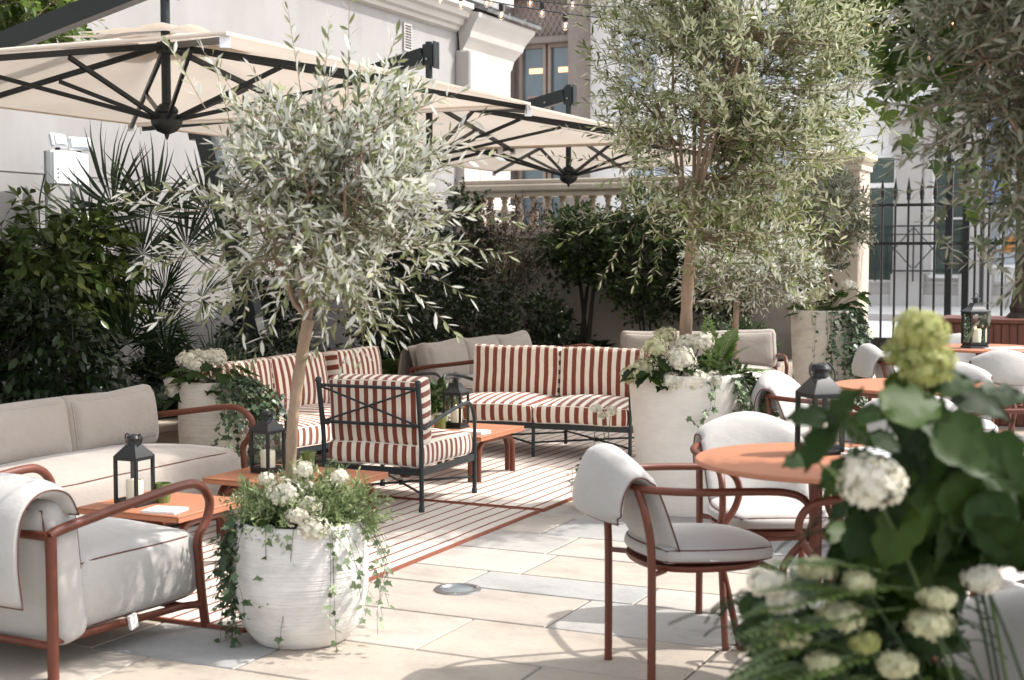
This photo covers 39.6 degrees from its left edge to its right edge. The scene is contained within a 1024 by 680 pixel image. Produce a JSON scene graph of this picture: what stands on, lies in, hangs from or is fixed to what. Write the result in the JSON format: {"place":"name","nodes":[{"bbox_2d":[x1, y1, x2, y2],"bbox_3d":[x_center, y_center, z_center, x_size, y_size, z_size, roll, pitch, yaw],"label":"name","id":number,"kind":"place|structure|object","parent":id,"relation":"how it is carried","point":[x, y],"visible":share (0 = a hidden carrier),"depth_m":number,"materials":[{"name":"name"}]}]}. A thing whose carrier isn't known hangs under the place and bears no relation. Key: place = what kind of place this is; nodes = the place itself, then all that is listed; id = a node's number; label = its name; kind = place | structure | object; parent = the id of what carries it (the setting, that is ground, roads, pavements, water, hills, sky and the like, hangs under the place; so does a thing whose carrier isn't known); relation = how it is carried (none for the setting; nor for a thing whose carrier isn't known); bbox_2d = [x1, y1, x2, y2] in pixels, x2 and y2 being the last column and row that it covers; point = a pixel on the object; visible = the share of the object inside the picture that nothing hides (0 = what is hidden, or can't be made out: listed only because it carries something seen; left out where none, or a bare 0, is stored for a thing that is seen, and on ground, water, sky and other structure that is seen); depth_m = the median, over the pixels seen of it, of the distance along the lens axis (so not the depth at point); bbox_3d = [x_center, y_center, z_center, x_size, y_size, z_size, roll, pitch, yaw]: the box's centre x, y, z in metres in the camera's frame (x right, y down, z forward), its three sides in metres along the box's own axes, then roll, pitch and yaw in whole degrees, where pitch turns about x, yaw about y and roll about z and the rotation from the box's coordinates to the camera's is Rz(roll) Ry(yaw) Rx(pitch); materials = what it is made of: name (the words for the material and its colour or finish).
{"place":"outdoors","nodes":[
{"label":"outdoors","id":0,"kind":"place"},
{"bbox_2d":[0,396,1023,679],"bbox_3d":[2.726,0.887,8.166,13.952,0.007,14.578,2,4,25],"label":"paving","id":1,"kind":"structure","parent":0,"point":[512,610],"depth_m":5.16,"materials":[{"name":"stone"}]},
{"bbox_2d":[38,133,90,390],"bbox_3d":[-3.238,-0.366,10.344,0.135,2.245,0.468,2,4,25],"label":"floodlight box","id":2,"kind":"object","parent":1,"relation":"on","point":[56,160],"visible":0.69,"depth_m":10.24,"materials":[{"name":"metal"}]},
{"bbox_2d":[0,464,213,679],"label":"lounge armchair","id":3,"kind":"object","parent":1,"relation":"on","point":[69,573],"visible":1,"depth_m":4.74,"materials":[{"name":"fabric"}]},
{"bbox_2d":[178,378,248,468],"bbox_3d":[-1.707,0.560,8.149,0.400,0.661,0.400,0,3,0],"label":"planter pot","id":4,"kind":"object","parent":1,"relation":"on","point":[196,429],"visible":0.33,"depth_m":7.96,"materials":[{"name":"ceramic"}]},
{"bbox_2d":[157,348,259,410],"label":"hydrangea plant","id":5,"kind":"object","parent":4,"relation":"in","point":[195,364],"visible":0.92,"depth_m":8.06,"materials":[{"name":"white plant"}]},
{"bbox_2d":[210,374,288,465],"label":"ivy plant","id":6,"kind":"object","parent":4,"relation":"in","point":[254,389],"visible":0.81,"depth_m":7.97,"materials":[{"name":"green plant"}]},
{"bbox_2d":[154,416,278,459],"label":"floor","id":7,"kind":"structure","parent":1,"relation":"on","point":[168,431],"depth_m":8.70,"materials":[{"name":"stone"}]},
{"bbox_2d":[0,0,107,44],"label":"plane tree","id":8,"kind":"object","parent":7,"relation":"on","point":[23,11],"visible":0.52,"depth_m":9.19,"materials":[{"name":"green plant"}]},
{"bbox_2d":[0,180,109,399],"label":"laurel shrub","id":9,"kind":"object","parent":7,"relation":"on","point":[17,247],"visible":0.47,"depth_m":9.04,"materials":[{"name":"green plant"}]},
{"bbox_2d":[0,276,133,403],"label":"laurel shrub","id":10,"kind":"object","parent":7,"relation":"on","point":[24,383],"visible":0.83,"depth_m":8.56,"materials":[{"name":"green plant"}]},
{"bbox_2d":[27,195,156,390],"bbox_3d":[-2.940,-0.232,9.780,1.021,1.535,1.049,0,3,0],"label":"laurel shrub","id":11,"kind":"object","parent":7,"relation":"on","point":[107,284],"visible":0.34,"depth_m":9.63,"materials":[{"name":"green plant"}]},
{"bbox_2d":[21,121,261,384],"bbox_3d":[-2.541,-0.526,9.848,1.663,2.108,0.880,1,4,17],"label":"fan palm","id":12,"kind":"object","parent":7,"relation":"on","point":[148,181],"visible":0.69,"depth_m":9.91,"materials":[{"name":"green plant"}]},
{"bbox_2d":[80,280,259,419],"bbox_3d":[-2.410,0.161,9.584,1.446,1.148,0.928,0,3,0],"label":"fan palm","id":13,"kind":"object","parent":7,"relation":"on","point":[145,335],"visible":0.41,"depth_m":9.55,"materials":[{"name":"green plant"}]},
{"bbox_2d":[121,324,250,399],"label":"evergreen shrub","id":14,"kind":"object","parent":7,"relation":"on","point":[139,366],"visible":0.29,"depth_m":9.75,"materials":[{"name":"green plant"}]},
{"bbox_2d":[210,263,316,351],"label":"evergreen shrub","id":15,"kind":"object","parent":7,"relation":"on","point":[280,324],"visible":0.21,"depth_m":11.82,"materials":[{"name":"green plant"}]},
{"bbox_2d":[231,319,329,360],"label":"evergreen shrub","id":16,"kind":"object","parent":7,"relation":"on","point":[291,343],"visible":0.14,"depth_m":10.66,"materials":[{"name":"green plant"}]},
{"bbox_2d":[3,329,603,408],"bbox_3d":[-1.757,0.243,11.913,1.931,0.297,9.221,2,4,25],"label":"ground cover","id":17,"kind":"object","parent":7,"relation":"on","point":[163,387],"visible":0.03,"depth_m":10.98,"materials":[{"name":"green plant"}]},
{"bbox_2d":[329,192,445,345],"bbox_3d":[-1.260,-0.614,13.665,1.277,1.829,0.998,0,3,0],"label":"bay shrub","id":18,"kind":"object","parent":7,"relation":"on","point":[397,268],"visible":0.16,"depth_m":13.57,"materials":[{"name":"green plant"}]},
{"bbox_2d":[337,289,446,374],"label":"evergreen shrub","id":19,"kind":"object","parent":7,"relation":"on","point":[414,329],"visible":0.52,"depth_m":11.99,"materials":[{"name":"green plant"}]},
{"bbox_2d":[349,271,493,348],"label":"evergreen shrub","id":20,"kind":"object","parent":7,"relation":"on","point":[450,307],"visible":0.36,"depth_m":12.87,"materials":[{"name":"green plant"}]},
{"bbox_2d":[414,175,509,334],"bbox_3d":[-0.561,-0.819,15.610,1.126,2.002,0.955,0,3,0],"label":"bay shrub","id":21,"kind":"object","parent":7,"relation":"on","point":[454,202],"visible":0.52,"depth_m":15.48,"materials":[{"name":"green plant"}]},
{"bbox_2d":[427,272,535,339],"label":"evergreen shrub","id":22,"kind":"object","parent":7,"relation":"on","point":[509,321],"visible":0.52,"depth_m":13.66,"materials":[{"name":"green plant"}]},
{"bbox_2d":[453,191,560,332],"bbox_3d":[-0.054,-0.740,15.532,1.121,1.811,0.890,1,4,19],"label":"japanese maple","id":23,"kind":"object","parent":7,"relation":"on","point":[504,227],"visible":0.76,"depth_m":15.44,"materials":[{"name":"green plant"}]},
{"bbox_2d":[455,234,558,322],"bbox_3d":[0.003,-0.390,15.195,0.836,1.512,1.011,3,5,42],"label":"japanese maple","id":24,"kind":"object","parent":7,"relation":"on","point":[514,272],"visible":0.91,"depth_m":15.12,"materials":[{"name":"green plant"}]},
{"bbox_2d":[478,279,580,345],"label":"evergreen shrub","id":25,"kind":"object","parent":7,"relation":"on","point":[544,322],"visible":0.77,"depth_m":14.44,"materials":[{"name":"green plant"}]},
{"bbox_2d":[526,194,641,343],"bbox_3d":[0.821,-0.592,15.251,1.220,1.955,0.951,1,4,17],"label":"camellia shrub","id":26,"kind":"object","parent":7,"relation":"in","point":[567,253],"visible":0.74,"depth_m":15.08,"materials":[{"name":"green plant"}]},
{"bbox_2d":[0,0,530,139],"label":"cantilever parasol","id":27,"kind":"object","parent":1,"relation":"on","point":[131,77],"visible":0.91,"depth_m":8.02,"materials":[{"name":"fabric"}]},
{"bbox_2d":[0,0,541,403],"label":"white house","id":28,"kind":"structure","parent":1,"relation":"on","point":[481,47],"depth_m":13.00,"materials":[{"name":"paint"}]},
{"bbox_2d":[233,511,368,649],"bbox_3d":[-0.755,0.855,5.092,0.482,0.441,0.482,0,3,0],"label":"planter pot","id":29,"kind":"object","parent":1,"relation":"on","point":[294,593],"visible":0.73,"depth_m":4.89,"materials":[{"name":"ceramic"}]},
{"bbox_2d":[204,511,269,647],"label":"ivy plant","id":30,"kind":"object","parent":29,"relation":"in","point":[226,553],"visible":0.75,"depth_m":4.97,"materials":[{"name":"green plant"}]},
{"bbox_2d":[253,523,343,651],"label":"ivy plant","id":31,"kind":"object","parent":29,"relation":"in","point":[333,587],"visible":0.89,"depth_m":4.88,"materials":[{"name":"green plant"}]},
{"bbox_2d":[245,460,354,540],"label":"hydrangea plant","id":32,"kind":"object","parent":29,"relation":"in","point":[301,514],"visible":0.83,"depth_m":4.89,"materials":[{"name":"white plant"}]},
{"bbox_2d":[217,456,402,547],"bbox_3d":[-0.717,0.604,5.064,0.680,0.397,0.630,0,3,0],"label":"flowering herb","id":33,"kind":"object","parent":29,"relation":"in","point":[343,501],"visible":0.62,"depth_m":4.99,"materials":[{"name":"green plant"}]},
{"bbox_2d":[110,0,528,524],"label":"olive tree","id":34,"kind":"object","parent":29,"relation":"in","point":[320,204],"visible":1,"depth_m":4.90,"materials":[{"name":"green plant"}]},
{"bbox_2d":[325,514,394,639],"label":"ivy plant","id":35,"kind":"object","parent":29,"relation":"in","point":[377,581],"visible":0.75,"depth_m":4.93,"materials":[{"name":"green plant"}]},
{"bbox_2d":[124,492,539,632],"bbox_3d":[-1.756,0.949,6.999,2.964,0.018,2.665,2,4,25],"label":"striped rug","id":36,"kind":"object","parent":1,"relation":"on","point":[413,535],"visible":0.16,"depth_m":6.94,"materials":[{"name":"beige fabric"}]},
{"bbox_2d":[0,384,255,525],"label":"beige sofa","id":37,"kind":"object","parent":36,"relation":"on","point":[73,445],"visible":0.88,"depth_m":7.01,"materials":[{"name":"fabric"}]},
{"bbox_2d":[77,490,247,541],"bbox_3d":[-1.517,0.856,6.204,0.540,0.296,0.490,2,4,25],"label":"table","id":38,"kind":"object","parent":36,"relation":"on","point":[195,504],"visible":0.29,"depth_m":6.08,"materials":[{"name":"wood"}]},
{"bbox_2d":[113,433,154,507],"bbox_3d":[-1.629,0.556,6.134,0.126,0.311,0.126,2,4,25],"label":"lantern","id":39,"kind":"object","parent":38,"relation":"on","point":[133,450],"visible":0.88,"depth_m":6.10,"materials":[{"name":"black metal"}]},
{"bbox_2d":[202,464,387,533],"bbox_3d":[-1.057,0.809,6.987,0.730,0.296,0.540,2,4,25],"label":"table","id":40,"kind":"object","parent":36,"relation":"on","point":[227,482],"visible":0.25,"depth_m":6.94,"materials":[{"name":"wood"}]},
{"bbox_2d":[250,410,285,473],"bbox_3d":[-1.212,0.501,7.052,0.126,0.311,0.126,2,4,35],"label":"lantern","id":41,"kind":"object","parent":40,"relation":"on","point":[267,424],"visible":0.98,"depth_m":7.03,"materials":[{"name":"black metal"}]},
{"bbox_2d":[315,373,476,512],"bbox_3d":[-0.628,0.539,7.910,0.643,0.731,0.734,2,4,24],"label":"striped armchair","id":42,"kind":"object","parent":36,"relation":"on","point":[382,420],"visible":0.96,"depth_m":7.64,"materials":[{"name":"fabric"}]},
{"bbox_2d":[136,41,684,356],"bbox_3d":[-0.940,-0.753,10.840,3.717,2.961,3.009,2,4,25],"label":"cantilever parasol","id":43,"kind":"object","parent":1,"relation":"on","point":[507,127],"visible":0.26,"depth_m":11.18,"materials":[{"name":"fabric"}]},
{"bbox_2d":[248,428,635,511],"bbox_3d":[-0.479,0.784,9.722,2.974,0.019,3.310,2,4,25],"label":"striped rug","id":44,"kind":"object","parent":1,"relation":"on","point":[535,482],"visible":0.23,"depth_m":8.73,"materials":[{"name":"beige fabric"}]},
{"bbox_2d":[180,351,347,465],"bbox_3d":[-1.352,0.477,8.929,0.774,0.733,1.348,2,4,25],"label":"striped sofa","id":45,"kind":"object","parent":44,"relation":"on","point":[275,372],"visible":0.27,"depth_m":8.99,"materials":[{"name":"fabric"}]},
{"bbox_2d":[317,346,441,454],"bbox_3d":[-0.905,0.424,9.811,0.747,0.733,0.643,2,4,25],"label":"striped armchair","id":46,"kind":"object","parent":44,"relation":"on","point":[335,358],"visible":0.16,"depth_m":9.80,"materials":[{"name":"fabric"}]},
{"bbox_2d":[430,376,469,420],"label":"leafy plant","id":47,"kind":"object","parent":44,"relation":"on","point":[436,405],"visible":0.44,"depth_m":9.44,"materials":[{"name":"green plant"}]},
{"bbox_2d":[400,423,523,482],"bbox_3d":[-0.334,0.698,8.831,0.620,0.296,0.620,2,4,25],"label":"table","id":48,"kind":"object","parent":44,"relation":"on","point":[501,432],"visible":0.41,"depth_m":8.81,"materials":[{"name":"wood"}]},
{"bbox_2d":[442,372,469,428],"bbox_3d":[-0.349,0.373,8.874,0.135,0.348,0.135,2,4,25],"label":"lantern","id":49,"kind":"object","parent":48,"relation":"on","point":[455,388],"visible":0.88,"depth_m":8.84,"materials":[{"name":"black metal"}]},
{"bbox_2d":[439,344,661,457],"bbox_3d":[0.271,0.419,9.898,1.398,0.732,0.768,1,4,21],"label":"striped sofa","id":50,"kind":"object","parent":44,"relation":"on","point":[550,387],"visible":0.76,"depth_m":9.90,"materials":[{"name":"fabric"}]},
{"bbox_2d":[434,583,480,595],"bbox_3d":[-0.223,1.021,5.832,0.196,0.012,0.196,0,3,0],"label":"recessed floor light","id":51,"kind":"object","parent":1,"relation":"on","point":[456,589],"visible":1,"depth_m":5.81,"materials":[{"name":"metal"}]},
{"bbox_2d":[397,330,594,397],"bbox_3d":[-0.071,0.321,11.792,0.970,0.706,2.013,2,4,25],"label":"beige sofa","id":52,"kind":"object","parent":1,"relation":"on","point":[442,358],"visible":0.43,"depth_m":11.19,"materials":[{"name":"fabric"}]},
{"bbox_2d":[348,84,761,337],"bbox_3d":[0.208,-0.914,13.510,3.718,2.961,3.009,2,4,25],"label":"cantilever parasol","id":53,"kind":"object","parent":1,"relation":"on","point":[527,159],"visible":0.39,"depth_m":13.91,"materials":[{"name":"fabric"}]},
{"bbox_2d":[456,172,806,359],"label":"balustrade wall","id":54,"kind":"structure","parent":1,"relation":"on","point":[607,323],"depth_m":15.80,"materials":[{"name":"stone"}]},
{"bbox_2d":[629,367,746,516],"bbox_3d":[0.946,0.544,7.665,0.636,0.751,0.636,0,3,0],"label":"planter pot","id":55,"kind":"object","parent":1,"relation":"on","point":[664,430],"visible":0.49,"depth_m":7.41,"materials":[{"name":"ceramic"}]},
{"bbox_2d":[619,326,722,392],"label":"hydrangea plant","id":56,"kind":"object","parent":55,"relation":"in","point":[640,372],"visible":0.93,"depth_m":7.39,"materials":[{"name":"white plant"}]},
{"bbox_2d":[655,352,759,392],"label":"foliage plant","id":57,"kind":"object","parent":55,"relation":"in","point":[723,369],"visible":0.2,"depth_m":7.51,"materials":[{"name":"green plant"}]},
{"bbox_2d":[536,0,907,351],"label":"olive tree","id":58,"kind":"object","parent":55,"relation":"in","point":[761,124],"visible":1,"depth_m":7.38,"materials":[{"name":"green plant"}]},
{"bbox_2d":[696,311,767,373],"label":"fern plant","id":59,"kind":"object","parent":55,"relation":"in","point":[719,345],"visible":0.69,"depth_m":7.54,"materials":[{"name":"green plant"}]},
{"bbox_2d":[727,369,778,416],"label":"ivy plant","id":60,"kind":"object","parent":55,"relation":"in","point":[744,396],"visible":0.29,"depth_m":7.41,"materials":[{"name":"green plant"}]},
{"bbox_2d":[572,443,809,679],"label":"dining chair","id":61,"kind":"object","parent":1,"relation":"on","point":[613,484],"visible":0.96,"depth_m":4.47,"materials":[{"name":"fabric"}]},
{"bbox_2d":[621,329,788,374],"bbox_3d":[1.663,0.267,12.630,1.453,0.712,0.970,0,3,4],"label":"beige sofa","id":62,"kind":"object","parent":1,"relation":"on","point":[761,352],"visible":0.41,"depth_m":12.73,"materials":[{"name":"fabric"}]},
{"bbox_2d":[741,367,767,405],"bbox_3d":[1.499,0.500,9.598,0.450,0.606,0.450,0,3,0],"label":"planter pot","id":63,"kind":"object","parent":1,"relation":"on","point":[758,375],"visible":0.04,"depth_m":9.40,"materials":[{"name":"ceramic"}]},
{"bbox_2d":[665,218,836,368],"bbox_3d":[1.595,-0.293,9.554,1.211,1.098,0.999,0,3,0],"label":"olive tree","id":64,"kind":"object","parent":63,"relation":"in","point":[752,287],"visible":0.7,"depth_m":9.42,"materials":[{"name":"green plant"}]},
{"bbox_2d":[690,411,828,650],"bbox_3d":[0.947,0.678,5.289,0.581,0.776,0.694,-1,3,-9],"label":"dining chair","id":65,"kind":"object","parent":1,"relation":"on","point":[770,518],"visible":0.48,"depth_m":5.38,"materials":[{"name":"fabric"}]},
{"bbox_2d":[772,359,792,377],"bbox_3d":[1.822,0.327,14.602,2.160,0.350,1.425,2,4,25],"label":"planting bed","id":66,"kind":"object","parent":1,"relation":"on","point":[781,366],"visible":0.13,"depth_m":14.15,"materials":[{"name":"stone"}]},
{"bbox_2d":[589,171,701,330],"bbox_3d":[1.432,-0.773,14.873,1.329,1.999,0.977,0,3,0],"label":"camellia shrub","id":67,"kind":"object","parent":66,"relation":"on","point":[642,288],"visible":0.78,"depth_m":14.77,"materials":[{"name":"green plant"}]},
{"bbox_2d":[663,192,771,330],"bbox_3d":[2.100,-0.654,14.523,1.156,1.804,0.985,0,3,0],"label":"camellia shrub","id":68,"kind":"object","parent":66,"relation":"on","point":[706,304],"visible":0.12,"depth_m":14.48,"materials":[{"name":"green plant"}]},
{"bbox_2d":[590,0,1015,306],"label":"building","id":69,"kind":"structure","parent":1,"relation":"on","point":[903,175],"depth_m":34.91,"materials":[{"name":"paint"}]},
{"bbox_2d":[617,13,663,95],"bbox_3d":[3.399,-7.573,37.661,1.330,2.155,0.160,2,4,25],"label":"window","id":70,"kind":"structure","parent":69,"relation":"in","point":[658,86],"depth_m":37.73,"materials":[{"name":"white paint"}]},
{"bbox_2d":[868,155,895,280],"bbox_3d":[9.144,-2.974,35.254,0.820,3.165,0.160,2,4,25],"label":"window","id":71,"kind":"structure","parent":69,"relation":"in","point":[878,170],"depth_m":35.28,"materials":[{"name":"white paint"}]},
{"bbox_2d":[869,225,954,280],"bbox_3d":[9.265,-2.101,34.476,2.800,1.355,0.085,2,4,25],"label":"area railing","id":72,"kind":"object","parent":69,"relation":"attached to","point":[912,267],"visible":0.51,"depth_m":34.31,"materials":[{"name":"black metal"}]},
{"bbox_2d":[928,159,962,277],"bbox_3d":[10.649,-2.937,34.553,0.970,2.875,0.160,2,4,25],"label":"window","id":73,"kind":"structure","parent":69,"relation":"in","point":[958,210],"depth_m":34.62,"materials":[{"name":"white paint"}]},
{"bbox_2d":[750,370,877,443],"bbox_3d":[1.587,0.553,7.372,0.694,0.776,0.581,2,4,30],"label":"dining chair","id":74,"kind":"object","parent":1,"relation":"on","point":[778,389],"visible":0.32,"depth_m":7.33,"materials":[{"name":"fabric"}]},
{"bbox_2d":[695,442,936,662],"bbox_3d":[0.954,0.744,4.530,0.906,0.750,0.921,-1,4,-20],"label":"round table","id":75,"kind":"object","parent":1,"relation":"on","point":[761,461],"visible":0.17,"depth_m":4.41,"materials":[{"name":"wood"}]},
{"bbox_2d":[795,362,844,455],"bbox_3d":[0.990,0.218,4.571,0.116,0.295,0.116,-1,4,-20],"label":"lantern","id":76,"kind":"object","parent":75,"relation":"on","point":[819,383],"visible":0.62,"depth_m":4.54,"materials":[{"name":"black metal"}]},
{"bbox_2d":[791,310,857,405],"bbox_3d":[2.311,0.261,10.535,0.490,0.971,0.490,0,3,0],"label":"planter pot","id":77,"kind":"object","parent":1,"relation":"on","point":[804,335],"visible":0.41,"depth_m":10.32,"materials":[{"name":"concrete"}]},
{"bbox_2d":[785,279,871,318],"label":"hydrangea plant","id":78,"kind":"object","parent":77,"relation":"in","point":[847,284],"visible":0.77,"depth_m":10.42,"materials":[{"name":"white plant"}]},
{"bbox_2d":[780,152,879,310],"bbox_3d":[2.324,-0.779,10.460,0.820,1.263,0.818,0,3,0],"label":"olive tree","id":79,"kind":"object","parent":77,"relation":"in","point":[860,225],"visible":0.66,"depth_m":10.34,"materials":[{"name":"green plant"}]},
{"bbox_2d":[829,307,872,411],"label":"ivy plant","id":80,"kind":"object","parent":77,"relation":"in","point":[861,331],"visible":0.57,"depth_m":10.27,"materials":[{"name":"green plant"}]},
{"bbox_2d":[800,149,877,377],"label":"gate pier","id":81,"kind":"structure","parent":1,"relation":"on","point":[858,267],"depth_m":14.51,"materials":[{"name":"stone"}]},
{"bbox_2d":[852,343,894,401],"bbox_3d":[2.691,0.409,9.760,0.694,0.776,0.581,0,3,-3],"label":"dining chair","id":82,"kind":"object","parent":1,"relation":"on","point":[869,361],"visible":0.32,"depth_m":9.60,"materials":[{"name":"fabric"}]},
{"bbox_2d":[795,490,985,597],"bbox_3d":[1.286,0.727,4.484,0.694,0.776,0.581,1,4,21],"label":"dining chair","id":83,"kind":"object","parent":1,"relation":"on","point":[810,506],"visible":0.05,"depth_m":4.32,"materials":[{"name":"brown metal"}]},
{"bbox_2d":[835,378,982,395],"bbox_3d":[2.042,0.594,7.019,0.921,0.750,0.906,-1,4,-20],"label":"round table","id":84,"kind":"object","parent":1,"relation":"on","point":[873,385],"visible":0.04,"depth_m":7.00,"materials":[{"name":"wood"}]},
{"bbox_2d":[868,153,1017,365],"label":"iron railings","id":85,"kind":"object","parent":1,"relation":"on","point":[879,341],"visible":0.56,"depth_m":14.31,"materials":[{"name":"black metal"}]},
{"bbox_2d":[934,344,1023,431],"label":"round table","id":86,"kind":"object","parent":1,"relation":"on","point":[957,348],"visible":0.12,"depth_m":9.68,"materials":[{"name":"wood"}]},
{"bbox_2d":[960,293,990,348],"bbox_3d":[3.170,-0.133,9.730,0.151,0.374,0.151,-1,4,-10],"label":"lantern","id":87,"kind":"object","parent":86,"relation":"on","point":[979,339],"visible":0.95,"depth_m":9.70,"materials":[{"name":"black metal"}]},
{"bbox_2d":[944,361,1016,431],"bbox_3d":[2.452,0.522,7.874,0.581,0.776,0.694,1,4,14],"label":"dining chair","id":88,"kind":"object","parent":1,"relation":"on","point":[973,372],"visible":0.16,"depth_m":7.99,"materials":[{"name":"fabric"}]},
{"bbox_2d":[940,315,1023,426],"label":"wooden planter","id":89,"kind":"object","parent":1,"relation":"on","point":[1005,330],"visible":0.27,"depth_m":11.36,"materials":[{"name":"brown wood"}]},
{"bbox_2d":[774,0,1023,317],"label":"plane tree","id":90,"kind":"object","parent":89,"relation":"in","point":[888,65],"visible":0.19,"depth_m":11.16,"materials":[{"name":"green plant"}]},
{"bbox_2d":[941,588,1023,679],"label":"dining chair","id":91,"kind":"object","parent":1,"relation":"on","point":[1010,604],"visible":0.56,"depth_m":2.58,"materials":[{"name":"fabric"}]},
{"bbox_2d":[969,349,1023,431],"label":"dining chair","id":92,"kind":"object","parent":1,"relation":"on","point":[1003,365],"visible":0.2,"depth_m":9.08,"materials":[{"name":"fabric"}]},
{"bbox_2d":[868,305,1009,315],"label":"pavement","id":93,"kind":"structure","parent":0,"point":[888,309],"depth_m":32.37,"materials":[{"name":"beige stone"}]},
{"bbox_2d":[504,0,590,224],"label":"bronze bay building","id":94,"kind":"structure","parent":93,"relation":"on","point":[548,60],"depth_m":38.40,"materials":[{"name":"beige stone"}]},
{"bbox_2d":[519,44,547,108],"bbox_3d":[0.580,-6.737,38.708,0.800,2.550,0.140,2,4,25],"label":"window frame","id":95,"kind":"structure","parent":94,"relation":"in","point":[545,47],"depth_m":38.54,"materials":[{"name":"brown metal"}]},
{"bbox_2d":[997,567,1023,590],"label":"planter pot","id":96,"kind":"object","parent":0,"point":[1011,579],"visible":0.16,"depth_m":4.23,"materials":[{"name":"white ceramic"}]},
{"bbox_2d":[820,0,1023,339],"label":"olive tree","id":97,"kind":"object","parent":96,"relation":"in","point":[1007,16],"visible":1,"depth_m":4.14,"materials":[{"name":"green plant"}]},
{"bbox_3d":[1.070,1.039,2.367,1.000,0.400,0.370,0,3,-4],"label":"planter box","id":98,"kind":"object","parent":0,"visible":0},
{"bbox_2d":[726,464,913,679],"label":"fern plant","id":99,"kind":"object","parent":98,"relation":"in","point":[810,623],"visible":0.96,"depth_m":2.13,"materials":[{"name":"green plant"}]},
{"bbox_2d":[668,555,1023,679],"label":"hydrangea plant","id":100,"kind":"object","parent":98,"relation":"on","point":[937,622],"visible":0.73,"depth_m":2.16,"materials":[{"name":"green plant"}]},
{"bbox_2d":[774,305,1023,679],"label":"hydrangea plant","id":101,"kind":"object","parent":98,"relation":"in","point":[939,491],"visible":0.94,"depth_m":2.16,"materials":[{"name":"green plant"}]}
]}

